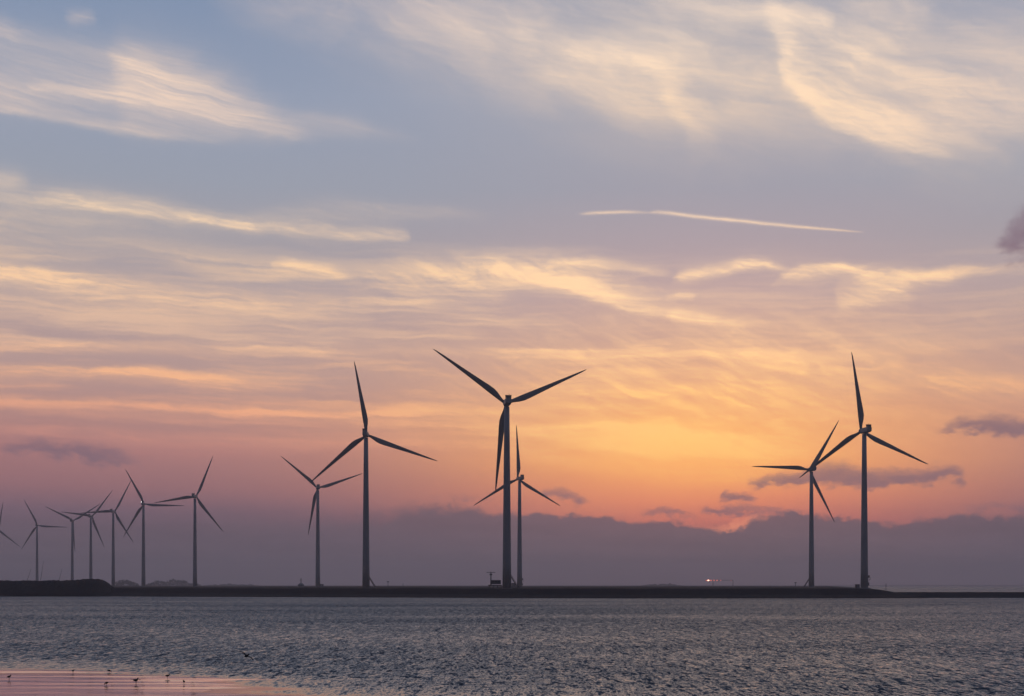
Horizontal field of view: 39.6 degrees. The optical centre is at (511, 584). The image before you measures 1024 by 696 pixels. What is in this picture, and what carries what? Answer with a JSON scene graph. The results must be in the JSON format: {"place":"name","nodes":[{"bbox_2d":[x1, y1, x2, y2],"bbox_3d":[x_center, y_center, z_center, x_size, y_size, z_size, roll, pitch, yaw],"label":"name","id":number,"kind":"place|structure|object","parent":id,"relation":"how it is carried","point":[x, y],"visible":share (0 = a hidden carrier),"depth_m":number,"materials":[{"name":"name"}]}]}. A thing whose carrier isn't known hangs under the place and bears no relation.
{"place":"outdoors","nodes":[
{"label":"outdoors","id":0,"kind":"place"},
{"bbox_2d":[0,579,113,595],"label":"dune","id":1,"kind":"structure","parent":0,"point":[90,587],"depth_m":871.72,"materials":[{"name":"soil"}]},
{"bbox_2d":[115,579,138,585],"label":"wood","id":2,"kind":"object","parent":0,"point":[122,583],"visible":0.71,"depth_m":3588.65,"materials":[{"name":"grey plant"}]},
{"bbox_2d":[0,670,290,695],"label":"mudflat","id":3,"kind":"structure","parent":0,"point":[71,685],"depth_m":98.43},
{"bbox_2d":[145,578,200,585],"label":"wood","id":4,"kind":"object","parent":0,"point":[167,583],"visible":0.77,"depth_m":4188.72,"materials":[{"name":"grey plant"}]},
{"bbox_2d":[203,583,257,585],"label":"wood","id":5,"kind":"object","parent":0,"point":[228,584],"visible":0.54,"depth_m":5182.57,"materials":[{"name":"grey plant"}]},
{"bbox_2d":[0,586,1023,695],"bbox_3d":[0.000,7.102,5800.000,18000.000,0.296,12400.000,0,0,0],"label":"water","id":6,"kind":"structure","parent":0,"point":[332,646],"depth_m":169.95,"materials":[{"name":"grey liquid"}]},
{"bbox_2d":[896,592,1023,597],"bbox_3d":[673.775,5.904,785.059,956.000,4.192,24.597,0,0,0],"label":"dam","id":7,"kind":"structure","parent":6,"relation":"in","point":[972,594],"depth_m":779.18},
{"bbox_2d":[0,0,1023,584],"label":"sky","id":8,"kind":"structure","parent":0,"point":[212,211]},
{"bbox_2d":[100,586,925,598],"bbox_3d":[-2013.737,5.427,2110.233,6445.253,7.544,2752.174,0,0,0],"label":"embankment","id":9,"kind":"structure","parent":0,"point":[724,592],"depth_m":800.66,"materials":[{"name":"black soil"}]},
{"bbox_2d":[0,504,18,545],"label":"wind turbine","id":10,"kind":"object","parent":9,"relation":"on","point":[1,532],"visible":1,"depth_m":2821.59,"materials":[{"name":"metal"}]},
{"bbox_2d":[22,500,59,580],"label":"wind turbine","id":11,"kind":"object","parent":9,"relation":"on","point":[31,533],"visible":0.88,"depth_m":2644.70,"materials":[{"name":"metal"}]},
{"bbox_2d":[47,505,97,579],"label":"wind turbine","id":12,"kind":"object","parent":9,"relation":"on","point":[72,547],"visible":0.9,"depth_m":2453.66,"materials":[{"name":"metal"}]},
{"bbox_2d":[64,491,111,578],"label":"wind turbine","id":13,"kind":"object","parent":9,"relation":"on","point":[90,547],"visible":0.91,"depth_m":2297.84,"materials":[{"name":"metal"}]},
{"bbox_2d":[84,481,132,585],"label":"wind turbine","id":14,"kind":"object","parent":9,"relation":"on","point":[113,548],"visible":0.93,"depth_m":2144.33,"materials":[{"name":"metal"}]},
{"bbox_2d":[123,469,183,585],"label":"wind turbine","id":15,"kind":"object","parent":9,"relation":"on","point":[142,507],"visible":0.96,"depth_m":1944.85,"materials":[{"name":"metal"}]},
{"bbox_2d":[155,457,222,586],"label":"wind turbine","id":16,"kind":"object","parent":9,"relation":"on","point":[194,496],"visible":0.98,"depth_m":1782.16,"materials":[{"name":"metal"}]},
{"bbox_2d":[281,456,361,586],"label":"wind turbine","id":17,"kind":"object","parent":9,"relation":"on","point":[316,500],"visible":1,"depth_m":1622.90,"materials":[{"name":"metal"}]},
{"bbox_2d":[309,362,436,587],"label":"wind turbine","id":18,"kind":"object","parent":9,"relation":"on","point":[366,579],"visible":0.98,"depth_m":1046.07,"materials":[{"name":"metal"}]},
{"bbox_2d":[487,572,501,588],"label":"equipment hut","id":19,"kind":"object","parent":9,"relation":"on","point":[495,582],"visible":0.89,"depth_m":870.50,"materials":[{"name":"paint"}]},
{"bbox_2d":[433,349,585,588],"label":"wind turbine","id":20,"kind":"object","parent":9,"relation":"on","point":[504,424],"visible":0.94,"depth_m":863.12,"materials":[{"name":"metal"}]},
{"bbox_2d":[475,426,559,586],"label":"wind turbine","id":21,"kind":"object","parent":9,"relation":"on","point":[519,549],"visible":0.93,"depth_m":1480.13,"materials":[{"name":"metal"}]},
{"bbox_2d":[752,420,838,586],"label":"wind turbine","id":22,"kind":"object","parent":9,"relation":"on","point":[811,535],"visible":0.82,"depth_m":1360.91,"materials":[{"name":"metal"}]},
{"bbox_2d":[799,352,926,588],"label":"wind turbine","id":23,"kind":"object","parent":9,"relation":"on","point":[864,432],"visible":0.94,"depth_m":1019.75,"materials":[{"name":"metal"}]},
{"bbox_2d":[119,585,1023,585],"bbox_3d":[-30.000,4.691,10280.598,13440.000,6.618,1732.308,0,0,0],"label":"shore","id":24,"kind":"structure","parent":0,"point":[638,585],"depth_m":9512.32,"materials":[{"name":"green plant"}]},
{"bbox_2d":[641,583,682,585],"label":"wood","id":25,"kind":"object","parent":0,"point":[669,584],"visible":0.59,"depth_m":5184.99,"materials":[{"name":"grey plant"}]}
]}

